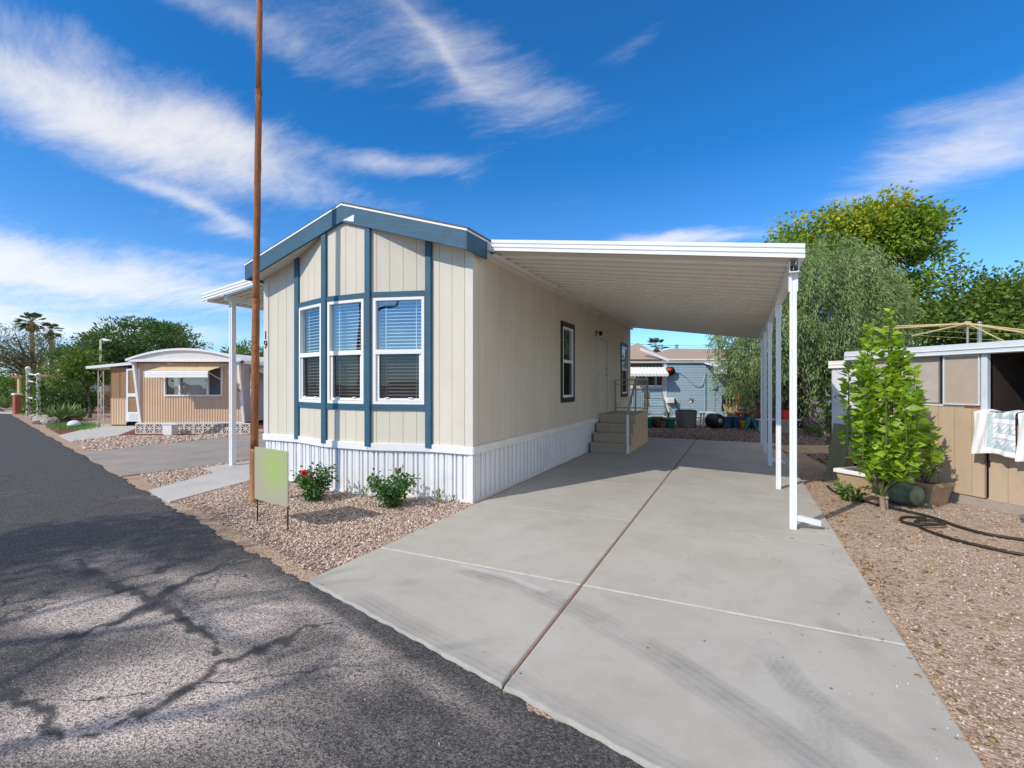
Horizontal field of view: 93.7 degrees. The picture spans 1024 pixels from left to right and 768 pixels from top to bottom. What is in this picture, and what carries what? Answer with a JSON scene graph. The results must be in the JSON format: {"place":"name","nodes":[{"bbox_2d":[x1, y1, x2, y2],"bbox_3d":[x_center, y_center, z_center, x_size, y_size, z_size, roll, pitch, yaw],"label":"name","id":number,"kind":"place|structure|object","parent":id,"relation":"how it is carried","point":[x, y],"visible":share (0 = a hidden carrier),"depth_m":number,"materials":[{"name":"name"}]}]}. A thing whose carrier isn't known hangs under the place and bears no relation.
{"place":"outdoors","nodes":[
{"label":"outdoors","id":0,"kind":"place"},
{"bbox_2d":[59,424,134,441],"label":"neighbour front path","id":1,"kind":"structure","parent":0,"point":[106,430],"depth_m":15.89,"materials":[{"name":"concrete"}]},
{"bbox_2d":[82,433,265,476],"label":"neighbour driveway","id":2,"kind":"structure","parent":0,"point":[129,461],"depth_m":10.79,"materials":[{"name":"grey concrete"}]},
{"bbox_2d":[149,461,249,502],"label":"side path","id":3,"kind":"structure","parent":0,"point":[221,476],"depth_m":7.72,"materials":[{"name":"concrete"}]},
{"bbox_2d":[201,279,263,464],"bbox_3d":[-3.946,-0.230,11.527,2.220,3.680,5.562,0,0,25],"label":"side awning","id":4,"kind":"object","parent":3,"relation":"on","point":[243,298],"visible":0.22,"depth_m":9.46,"materials":[{"name":"white metal"}]},
{"bbox_2d":[0,408,643,767],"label":"street","id":5,"kind":"structure","parent":0,"point":[72,522],"depth_m":2.78,"materials":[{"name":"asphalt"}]},
{"bbox_2d":[0,398,1023,767],"bbox_3d":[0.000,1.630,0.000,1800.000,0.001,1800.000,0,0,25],"label":"ground","id":6,"kind":"structure","parent":0,"point":[812,468],"depth_m":3.98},
{"bbox_2d":[0,375,24,403],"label":"shrub","id":7,"kind":"object","parent":6,"relation":"on","point":[7,381],"visible":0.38,"depth_m":33.74,"materials":[{"name":"green plant"}]},
{"bbox_2d":[0,393,25,408],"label":"agave","id":8,"kind":"object","parent":6,"relation":"on","point":[5,403],"visible":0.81,"depth_m":30.93,"materials":[{"name":"plant"}]},
{"bbox_2d":[11,393,22,413],"bbox_3d":[-26.794,1.065,26.000,0.380,1.130,0.380,0,0,25],"label":"red post","id":9,"kind":"object","parent":6,"relation":"on","point":[16,403],"visible":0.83,"depth_m":25.90,"materials":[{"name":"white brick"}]},
{"bbox_2d":[21,366,34,416],"bbox_3d":[-23.695,0.421,23.500,0.499,2.568,0.500,0,0,25],"label":"trellis post","id":10,"kind":"object","parent":6,"relation":"on","point":[28,387],"visible":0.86,"depth_m":23.43,"materials":[{"name":"white metal"}]},
{"bbox_2d":[14,311,47,356],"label":"palm tree","id":11,"kind":"object","parent":6,"relation":"on","point":[31,322],"visible":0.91,"depth_m":51.85,"materials":[{"name":"green plant"}]},
{"bbox_2d":[15,365,56,404],"bbox_3d":[-30.126,0.269,31.105,3.246,3.124,3.228,0,0,25],"label":"shrub","id":12,"kind":"object","parent":6,"relation":"on","point":[42,372],"visible":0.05,"depth_m":30.69,"materials":[{"name":"green plant"}]},
{"bbox_2d":[0,322,74,404],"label":"olive tree","id":13,"kind":"object","parent":6,"relation":"on","point":[22,360],"visible":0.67,"depth_m":36.49,"materials":[{"name":"green plant"}]},
{"bbox_2d":[39,322,63,363],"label":"palm tree","id":14,"kind":"object","parent":6,"relation":"on","point":[51,326],"visible":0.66,"depth_m":53.94,"materials":[{"name":"green plant"}]},
{"bbox_2d":[11,374,110,410],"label":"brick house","id":15,"kind":"structure","parent":6,"relation":"on","point":[107,389],"depth_m":29.02,"materials":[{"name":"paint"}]},
{"bbox_2d":[30,370,92,410],"bbox_3d":[-24.378,0.480,25.929,2.586,2.461,2.788,0,0,-12],"label":"shrub","id":16,"kind":"object","parent":6,"relation":"on","point":[58,395],"visible":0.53,"depth_m":25.70,"materials":[{"name":"green plant"}]},
{"bbox_2d":[40,346,113,417],"bbox_3d":[-20.611,-0.043,23.046,2.795,3.504,2.849,0,0,25],"label":"yard tree","id":17,"kind":"object","parent":6,"relation":"on","point":[83,375],"visible":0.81,"depth_m":22.66,"materials":[{"name":"green plant"}]},
{"bbox_2d":[55,385,109,412],"bbox_3d":[-24.662,0.897,27.481,2.294,1.989,2.425,0,0,25],"label":"shrub","id":18,"kind":"object","parent":6,"relation":"on","point":[94,398],"visible":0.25,"depth_m":27.55,"materials":[{"name":"green plant"}]},
{"bbox_2d":[100,338,111,412],"bbox_3d":[-22.886,-0.465,27.000,0.597,4.191,0.240,0,0,0],"label":"street lamp","id":19,"kind":"object","parent":6,"relation":"on","point":[101,359],"visible":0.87,"depth_m":26.96,"materials":[{"name":"white metal"}]},
{"bbox_2d":[86,362,140,425],"bbox_3d":[-15.167,0.388,20.339,2.135,2.463,4.171,0,0,-1],"label":"screened porch","id":20,"kind":"object","parent":6,"relation":"on","point":[123,407],"visible":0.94,"depth_m":18.40,"materials":[{"name":"metal"}]},
{"bbox_2d":[126,369,140,420],"bbox_3d":[-14.496,0.422,18.377,0.524,2.019,0.057,0,0,0],"label":"storm door","id":21,"kind":"structure","parent":20,"relation":"in","point":[131,406],"depth_m":18.38,"materials":[{"name":"metal"}]},
{"bbox_2d":[39,315,213,368],"bbox_3d":[-24.852,-1.373,31.250,9.605,6.221,6.129,0,0,14],"label":"mesquite tree","id":22,"kind":"object","parent":6,"relation":"on","point":[169,335],"visible":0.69,"depth_m":29.86,"materials":[{"name":"green plant"}]},
{"bbox_2d":[46,416,263,436],"bbox_3d":[-15.957,1.614,19.547,16.400,0.001,6.380,0,0,25],"label":"red mulch bed","id":23,"kind":"object","parent":6,"relation":"on","point":[64,431],"visible":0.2,"depth_m":16.31,"materials":[{"name":"gravel"}]},
{"bbox_2d":[32,373,45,414],"bbox_3d":[-22.287,0.607,22.600,0.500,2.262,0.501,0,0,25],"label":"trellis post","id":24,"kind":"object","parent":23,"relation":"on","point":[39,401],"visible":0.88,"depth_m":22.55,"materials":[{"name":"white metal"}]},
{"bbox_2d":[31,414,50,423],"bbox_3d":[-19.216,1.482,19.602,0.635,0.495,0.716,0,0,-32],"label":"rock","id":25,"kind":"object","parent":23,"relation":"on","point":[36,419],"visible":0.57,"depth_m":19.36,"materials":[{"name":"stone"}]},
{"bbox_2d":[32,403,54,417],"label":"agave","id":26,"kind":"object","parent":23,"relation":"on","point":[45,411],"visible":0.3,"depth_m":21.39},
{"bbox_2d":[40,417,55,424],"bbox_3d":[-18.560,1.512,19.213,0.564,0.368,0.464,0,0,25],"label":"rock","id":27,"kind":"object","parent":23,"relation":"on","point":[45,421],"visible":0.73,"depth_m":19.05,"materials":[{"name":"stone"}]},
{"bbox_2d":[43,402,76,420],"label":"agave","id":28,"kind":"object","parent":23,"relation":"on","point":[59,413],"visible":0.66,"depth_m":20.40,"materials":[{"name":"plant"}]},
{"bbox_2d":[51,402,89,419],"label":"agave","id":29,"kind":"object","parent":23,"relation":"on","point":[72,410],"visible":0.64,"depth_m":21.24,"materials":[{"name":"plant"}]},
{"bbox_2d":[46,420,100,430],"bbox_3d":[-16.683,1.560,18.305,1.592,0.119,5.872,0,0,-45],"label":"lawn patch","id":30,"kind":"object","parent":23,"relation":"on","point":[82,426],"visible":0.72,"depth_m":17.67,"materials":[{"name":"plant"}]},
{"bbox_2d":[67,420,80,425],"bbox_3d":[-16.424,1.510,17.999,0.483,0.309,0.392,0,0,25],"label":"white stone","id":31,"kind":"object","parent":23,"relation":"on","point":[73,423],"visible":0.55,"depth_m":17.87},
{"bbox_2d":[74,404,88,418],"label":"agave","id":32,"kind":"object","parent":23,"relation":"on","point":[82,413],"visible":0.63,"depth_m":21.98,"materials":[{"name":"plant"}]},
{"bbox_2d":[135,423,144,433],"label":"breeze block","id":33,"kind":"structure","parent":23,"relation":"on","point":[139,428],"depth_m":15.62,"materials":[{"name":"concrete"}]},
{"bbox_2d":[145,423,153,433],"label":"breeze block","id":34,"kind":"structure","parent":23,"relation":"on","point":[149,428],"depth_m":15.62,"materials":[{"name":"concrete"}]},
{"bbox_2d":[154,423,162,433],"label":"breeze block","id":35,"kind":"structure","parent":23,"relation":"on","point":[158,428],"depth_m":15.62,"materials":[{"name":"concrete"}]},
{"bbox_2d":[184,424,193,433],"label":"breeze block","id":36,"kind":"structure","parent":23,"relation":"on","point":[188,429],"depth_m":15.62,"materials":[{"name":"concrete"}]},
{"bbox_2d":[194,424,202,433],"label":"breeze block","id":37,"kind":"structure","parent":23,"relation":"on","point":[198,428],"depth_m":15.62,"materials":[{"name":"concrete"}]},
{"bbox_2d":[161,422,241,434],"bbox_3d":[-9.990,1.423,15.578,2.293,0.385,0.453,0,0,-18],"label":"plank bench","id":38,"kind":"object","parent":23,"relation":"on","point":[170,428],"visible":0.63,"depth_m":15.19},
{"bbox_2d":[203,424,211,433],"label":"breeze block","id":39,"kind":"structure","parent":23,"relation":"on","point":[207,428],"depth_m":15.62,"materials":[{"name":"concrete"}]},
{"bbox_2d":[212,424,221,433],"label":"breeze block","id":40,"kind":"structure","parent":23,"relation":"on","point":[216,428],"depth_m":15.62,"materials":[{"name":"concrete"}]},
{"bbox_2d":[222,423,228,432],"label":"breeze block","id":41,"kind":"structure","parent":23,"relation":"on","point":[225,428],"depth_m":15.63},
{"bbox_2d":[241,423,249,433],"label":"breeze block","id":42,"kind":"structure","parent":23,"relation":"on","point":[245,428],"depth_m":15.62,"materials":[{"name":"concrete"}]},
{"bbox_2d":[125,348,263,424],"bbox_3d":[-12.058,0.103,23.525,5.069,2.914,12.150,0,0,0],"label":"tan trailer","id":43,"kind":"object","parent":6,"relation":"on","point":[184,385],"visible":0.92,"depth_m":18.39,"materials":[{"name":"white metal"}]},
{"bbox_2d":[140,459,249,487],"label":"side strip pebbles","id":44,"kind":"object","parent":6,"relation":"on","point":[168,476],"visible":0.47,"depth_m":8.48,"materials":[{"name":"gravel"}]},
{"bbox_2d":[220,338,263,356],"bbox_3d":[-18.114,-0.684,32.967,4.577,4.812,3.632,0,0,25],"label":"distant tree","id":45,"kind":"object","parent":6,"relation":"on","point":[244,350],"visible":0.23,"depth_m":32.54,"materials":[{"name":"green plant"}]},
{"bbox_2d":[175,481,476,575],"bbox_3d":[-2.928,1.622,6.212,4.220,0.001,2.730,0,0,25],"label":"front gravel bed","id":46,"kind":"object","parent":6,"relation":"on","point":[289,553],"visible":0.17,"depth_m":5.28,"materials":[{"name":"gravel"}]},
{"bbox_2d":[249,0,262,503],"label":"utility pole","id":47,"kind":"object","parent":46,"relation":"on","point":[254,396],"visible":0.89,"depth_m":6.51,"materials":[{"name":"brown wood"}]},
{"bbox_2d":[255,447,288,529],"bbox_3d":[-2.740,1.220,5.473,0.698,0.960,0.028,0,0,34],"label":"yard sign","id":48,"kind":"object","parent":46,"relation":"on","point":[271,475],"visible":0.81,"depth_m":5.44,"materials":[{"name":"green metal"}]},
{"bbox_2d":[290,462,338,501],"bbox_3d":[-2.776,1.387,6.696,0.609,0.612,0.658,0,0,25],"label":"rose bush","id":49,"kind":"object","parent":46,"relation":"on","point":[312,485],"visible":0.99,"depth_m":6.61,"materials":[{"name":"green plant"}]},
{"bbox_2d":[366,465,421,508],"bbox_3d":[-1.579,1.365,6.351,0.669,0.690,0.834,0,0,25],"label":"rose bush","id":50,"kind":"object","parent":46,"relation":"on","point":[391,497],"visible":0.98,"depth_m":6.24,"materials":[{"name":"green plant"}]},
{"bbox_2d":[244,202,632,503],"bbox_3d":[-0.172,-0.535,11.986,4.383,4.330,10.854,0,0,25],"label":"manufactured home","id":51,"kind":"object","parent":6,"relation":"on","point":[449,358],"visible":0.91,"depth_m":7.24,"materials":[{"name":"beige"}]},
{"bbox_2d":[299,303,320,402],"bbox_3d":[-3.030,-0.475,7.803,0.746,1.570,0.535,0,0,42],"label":"window","id":52,"kind":"structure","parent":51,"relation":"in","point":[309,316],"depth_m":7.84,"materials":[{"name":"white plastic"}]},
{"bbox_2d":[327,299,363,403],"bbox_3d":[-2.362,-0.475,7.357,0.710,1.570,0.535,0,0,25],"label":"window","id":53,"kind":"structure","parent":51,"relation":"in","point":[345,318],"depth_m":7.29,"materials":[{"name":"glass"}]},
{"bbox_2d":[373,296,424,404],"bbox_3d":[-1.578,-0.475,7.114,0.774,1.570,0.535,0,0,10],"label":"window","id":54,"kind":"structure","parent":51,"relation":"in","point":[398,322],"depth_m":6.99,"materials":[{"name":"glass"}]},
{"bbox_2d":[561,320,574,402],"bbox_3d":[0.942,-0.450,10.169,0.535,1.660,0.860,0,0,25],"label":"side window","id":55,"kind":"structure","parent":51,"relation":"in","point":[567,329],"depth_m":10.34,"materials":[{"name":"white plastic"}]},
{"bbox_2d":[597,334,608,417],"bbox_3d":[2.389,-0.205,12.648,0.122,2.110,1.060,0,0,25],"label":"entry door","id":56,"kind":"structure","parent":51,"relation":"in","point":[602,341],"depth_m":12.68,"materials":[{"name":"metal"}]},
{"bbox_2d":[621,342,627,396],"bbox_3d":[3.274,-0.430,15.079,0.535,1.660,0.950,0,0,25],"label":"side window","id":57,"kind":"structure","parent":51,"relation":"in","point":[624,347],"depth_m":15.29,"materials":[{"name":"blue plastic"}]},
{"bbox_2d":[648,337,667,352],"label":"palm tree","id":58,"kind":"object","parent":6,"relation":"on","point":[655,340],"visible":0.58,"depth_m":59.84,"materials":[{"name":"green plant"}]},
{"bbox_2d":[599,416,987,482],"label":"back gravel yard","id":59,"kind":"structure","parent":6,"relation":"on","point":[757,438],"depth_m":15.10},
{"bbox_2d":[644,393,667,417],"bbox_3d":[5.430,0.985,18.175,0.958,1.283,0.488,0,0,0],"label":"plant rack","id":60,"kind":"object","parent":59,"relation":"on","point":[658,406],"visible":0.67,"depth_m":18.18,"materials":[{"name":"white metal"}]},
{"bbox_2d":[650,416,662,427],"bbox_3d":[5.395,1.420,17.900,0.475,0.400,0.464,0,0,25],"label":"plant pot","id":61,"kind":"object","parent":59,"relation":"on","point":[657,418],"visible":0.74,"depth_m":17.74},
{"bbox_2d":[656,420,666,427],"bbox_3d":[5.476,1.480,17.600,0.410,0.280,0.401,0,0,25],"label":"plant pot","id":62,"kind":"object","parent":59,"relation":"on","point":[661,424],"visible":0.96,"depth_m":17.46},
{"bbox_2d":[662,418,675,427],"bbox_3d":[5.777,1.440,17.700,0.518,0.360,0.506,0,0,25],"label":"plant pot","id":63,"kind":"object","parent":59,"relation":"on","point":[670,423],"visible":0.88,"depth_m":17.52,"materials":[{"name":"plastic"}]},
{"bbox_2d":[630,361,730,419],"bbox_3d":[7.873,0.320,23.142,6.490,2.660,5.716,0,0,0],"label":"blue trailer","id":64,"kind":"object","parent":59,"relation":"on","point":[683,390],"visible":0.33,"depth_m":21.49,"materials":[{"name":"metal"}]},
{"bbox_2d":[675,404,696,427],"bbox_3d":[6.525,1.177,18.000,0.797,0.886,0.797,0,0,25],"label":"ribbed bin","id":65,"kind":"object","parent":59,"relation":"on","point":[686,418],"visible":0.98,"depth_m":17.69,"materials":[{"name":"grey plastic"}]},
{"bbox_2d":[698,412,714,426],"bbox_3d":[7.422,1.340,18.300,0.480,0.560,0.420,0,0,0],"label":"plastic stool","id":66,"kind":"object","parent":59,"relation":"on","point":[702,419],"visible":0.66,"depth_m":18.14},
{"bbox_2d":[705,413,724,427],"bbox_3d":[7.440,1.350,17.582,0.540,0.534,0.540,0,0,-25],"label":"black drum","id":67,"kind":"object","parent":59,"relation":"on","point":[712,420],"visible":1,"depth_m":17.40,"materials":[{"name":"plastic"}]},
{"bbox_2d":[722,416,731,427],"bbox_3d":[7.867,1.410,17.700,0.382,0.420,0.424,0,0,0],"label":"storage bin","id":68,"kind":"object","parent":59,"relation":"on","point":[728,422],"visible":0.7,"depth_m":17.51,"materials":[{"name":"blue plastic"}]},
{"bbox_2d":[729,416,745,427],"bbox_3d":[8.262,1.400,17.600,0.488,0.440,0.424,0,0,0],"label":"storage bin","id":69,"kind":"object","parent":59,"relation":"on","point":[735,421],"visible":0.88,"depth_m":17.41,"materials":[{"name":"blue plastic"}]},
{"bbox_2d":[745,417,757,428],"bbox_3d":[8.578,1.415,17.300,0.460,0.410,0.240,0,0,0],"label":"step stool","id":70,"kind":"object","parent":59,"relation":"on","point":[752,421],"visible":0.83,"depth_m":17.21,"materials":[{"name":"teal plastic"}]},
{"bbox_2d":[722,364,810,427],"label":"dark shed","id":71,"kind":"structure","parent":59,"relation":"on","point":[757,412],"depth_m":17.70,"materials":[{"name":"plant"}]},
{"bbox_2d":[763,374,782,426],"bbox_3d":[9.581,0.625,17.680,0.800,1.950,0.039,0,0,0],"label":"door","id":72,"kind":"structure","parent":71,"relation":"in","point":[773,416],"depth_m":17.66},
{"bbox_2d":[755,419,799,431],"bbox_3d":[9.066,1.405,16.400,1.400,0.430,0.300,0,0,0],"label":"white bench","id":73,"kind":"object","parent":59,"relation":"on","point":[759,424],"visible":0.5,"depth_m":16.29,"materials":[{"name":"plastic"}]},
{"bbox_2d":[781,408,788,432],"bbox_3d":[9.089,1.205,16.000,0.400,0.830,0.280,0,0,0],"label":"red canister","id":74,"kind":"object","parent":59,"relation":"on","point":[784,421],"visible":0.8,"depth_m":15.86,"materials":[{"name":"plastic"}]},
{"bbox_2d":[772,445,829,453],"bbox_3d":[7.250,1.585,11.599,1.500,0.108,0.899,0,0,5],"label":"plywood sheet","id":75,"kind":"object","parent":59,"relation":"on","point":[811,449],"visible":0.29,"depth_m":11.57,"materials":[{"name":"wood"}]},
{"bbox_2d":[797,417,822,434],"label":"flowering plant","id":76,"kind":"object","parent":59,"relation":"on","point":[804,425],"visible":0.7,"depth_m":15.18,"materials":[{"name":"green plant"}]},
{"bbox_2d":[803,418,825,436],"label":"flowering plant","id":77,"kind":"object","parent":59,"relation":"on","point":[819,432],"visible":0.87,"depth_m":14.56,"materials":[{"name":"green plant"}]},
{"bbox_2d":[701,228,929,428],"bbox_3d":[10.656,-1.825,17.262,7.285,7.233,6.543,0,0,25],"label":"weeping acacia","id":78,"kind":"object","parent":59,"relation":"on","point":[817,347],"visible":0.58,"depth_m":15.98,"materials":[{"name":"green plant"}]},
{"bbox_2d":[869,321,1023,343],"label":"rotary clothesline","id":79,"kind":"object","parent":59,"relation":"on","point":[966,324],"visible":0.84,"depth_m":10.35,"materials":[{"name":"metal"}]},
{"bbox_2d":[976,321,981,342],"bbox_3d":[11.197,0.050,11.500,0.110,3.100,0.110,0,0,25],"label":"steel post","id":80,"kind":"object","parent":59,"relation":"on","point":[979,337],"visible":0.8,"depth_m":11.47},
{"bbox_2d":[723,319,919,407],"bbox_3d":[15.565,-0.814,23.980,9.932,5.215,5.138,0,0,1],"label":"hedge tree","id":81,"kind":"object","parent":6,"relation":"on","point":[799,362],"depth_m":23.85,"materials":[{"name":"green plant"}]},
{"bbox_2d":[811,373,837,453],"bbox_3d":[5.867,0.721,8.597,0.917,1.863,0.944,0,0,25],"label":"flowering shrub","id":82,"kind":"object","parent":6,"relation":"on","point":[828,407],"visible":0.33,"depth_m":8.64,"materials":[{"name":"green plant"}]},
{"bbox_2d":[825,423,851,482],"bbox_3d":[5.372,1.148,7.909,0.192,0.988,0.327,0,0,-30],"label":"leaning board","id":83,"kind":"object","parent":6,"relation":"on","point":[838,451],"visible":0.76,"depth_m":7.92,"materials":[{"name":"wood"}]},
{"bbox_2d":[845,453,853,466],"bbox_3d":[5.697,1.127,8.154,0.198,1.019,0.235,0,0,-30],"label":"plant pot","id":84,"kind":"object","parent":6,"relation":"on","point":[849,463],"visible":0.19,"depth_m":8.09,"materials":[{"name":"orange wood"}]},
{"bbox_2d":[831,478,870,501],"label":"weed","id":85,"kind":"object","parent":6,"relation":"on","point":[844,490],"visible":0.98,"depth_m":6.65,"materials":[{"name":"green plant"}]},
{"bbox_2d":[763,180,969,340],"bbox_3d":[15.720,-3.531,22.003,9.070,10.494,5.496,0,0,1],"label":"tall tree","id":86,"kind":"object","parent":6,"relation":"on","point":[902,229],"visible":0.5,"depth_m":20.82,"materials":[{"name":"green plant"}]},
{"bbox_2d":[836,306,944,510],"bbox_3d":[4.872,0.354,6.169,1.230,2.700,0.948,0,0,25],"label":"citrus bush","id":87,"kind":"object","parent":6,"relation":"on","point":[889,452],"visible":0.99,"depth_m":6.13,"materials":[{"name":"green plant"}]},
{"bbox_2d":[833,466,955,508],"bbox_3d":[5.494,1.482,6.973,0.520,0.335,1.350,0,0,-21],"label":"trough planter","id":88,"kind":"object","parent":6,"relation":"on","point":[936,494],"visible":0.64,"depth_m":6.48,"materials":[{"name":"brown wood"}]},
{"bbox_2d":[913,436,951,482],"bbox_3d":[5.645,1.057,6.536,0.473,0.714,0.495,0,0,25],"label":"potted shrub","id":89,"kind":"object","parent":88,"relation":"on","point":[926,474],"visible":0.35,"depth_m":6.49,"materials":[{"name":"green plant"}]},
{"bbox_2d":[887,480,924,504],"bbox_3d":[5.277,1.465,6.500,0.330,0.330,0.420,0,0,-12],"label":"glazed pot","id":90,"kind":"object","parent":6,"relation":"on","point":[904,492],"visible":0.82,"depth_m":6.36,"materials":[{"name":"green ceramic"}]},
{"bbox_2d":[797,464,1023,767],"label":"yard pebbles","id":91,"kind":"object","parent":6,"relation":"on","point":[970,659],"visible":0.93,"depth_m":3.39,"materials":[{"name":"gravel"}]},
{"bbox_2d":[799,476,1023,767],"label":"yard litter","id":92,"kind":"object","parent":6,"relation":"on","point":[952,699],"visible":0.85,"depth_m":3.69,"materials":[{"name":"gravel"}]},
{"bbox_2d":[826,485,1023,540],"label":"garden hose","id":93,"kind":"object","parent":6,"relation":"on","point":[953,524],"visible":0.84,"depth_m":5.53,"materials":[{"name":"black rubber"}]},
{"bbox_2d":[828,340,1023,514],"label":"tan shed","id":94,"kind":"structure","parent":6,"relation":"on","point":[965,383],"depth_m":6.48,"materials":[{"name":"brown wood"}]},
{"bbox_2d":[971,409,1022,458],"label":"quilt","id":95,"kind":"object","parent":94,"relation":"hanging from","point":[994,432],"visible":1,"depth_m":6.08,"materials":[{"name":"fabric"}]},
{"bbox_2d":[1015,412,1023,461],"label":"quilt","id":96,"kind":"object","parent":94,"relation":"hanging from","point":[1019,455],"visible":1,"depth_m":5.83,"materials":[{"name":"fabric"}]},
{"bbox_2d":[894,259,1023,368],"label":"dark tree","id":97,"kind":"object","parent":6,"relation":"on","point":[985,306],"visible":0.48,"depth_m":18.89,"materials":[{"name":"green plant"}]},
{"bbox_2d":[899,515,1023,555],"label":"garden hose","id":98,"kind":"object","parent":6,"relation":"on","point":[924,519],"visible":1,"depth_m":5.31,"materials":[{"name":"black rubber"}]},
{"label":"neighbour gravel bed","id":99,"kind":"structure","parent":6,"relation":"on","visible":0},
{"bbox_2d":[72,429,263,451],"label":"neighbour bed pebbles","id":100,"kind":"object","parent":99,"relation":"on","point":[92,444],"visible":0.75,"depth_m":13.64,"materials":[{"name":"gravel"}]},
{"bbox_2d":[0,0,1023,374],"label":"sky","id":101,"kind":"structure","parent":0,"point":[127,127],"materials":[{"name":"blue"}]},
{"bbox_2d":[309,437,984,767],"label":"driveway","id":102,"kind":"structure","parent":0,"point":[618,672],"depth_m":3.35,"materials":[{"name":"concrete"}]},
{"bbox_2d":[590,378,647,453],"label":"entry steps","id":103,"kind":"structure","parent":102,"relation":"on","point":[627,430],"depth_m":11.72,"materials":[{"name":"wood"}]},
{"bbox_2d":[381,443,904,645],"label":"driveway joints","id":104,"kind":"object","parent":102,"relation":"on","point":[663,599],"visible":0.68,"depth_m":3.99,"materials":[{"name":"concrete"}]},
{"bbox_2d":[487,240,820,529],"bbox_3d":[3.582,-0.205,10.415,4.066,3.610,10.112,0,0,25],"label":"carport","id":105,"kind":"object","parent":102,"relation":"on","point":[731,289],"visible":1,"depth_m":7.12,"materials":[{"name":"white metal"}]},
{"bbox_2d":[343,462,964,759],"bbox_3d":[2.009,1.597,6.861,4.084,0.022,9.773,0,0,25],"label":"driveway grit","id":106,"kind":"object","parent":102,"relation":"on","point":[797,640],"visible":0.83,"depth_m":3.24,"materials":[{"name":"gravel"}]},
{"bbox_2d":[782,483,966,740],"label":"driveway litter","id":107,"kind":"object","parent":102,"relation":"on","point":[917,675],"visible":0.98,"depth_m":2.79,"materials":[{"name":"brown plant"}]},
{"bbox_2d":[630,343,729,405],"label":"stucco house","id":108,"kind":"structure","parent":0,"point":[639,352],"depth_m":33.97,"materials":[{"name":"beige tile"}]},
{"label":"driveway base","id":109,"kind":"structure","parent":0,"visible":0},
{"bbox_2d":[511,440,695,676],"bbox_3d":[2.639,1.611,8.212,0.011,0.018,12.300,0,0,25],"label":"driveway expansion strip","id":110,"kind":"object","parent":109,"relation":"on","point":[547,628],"visible":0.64,"depth_m":3.67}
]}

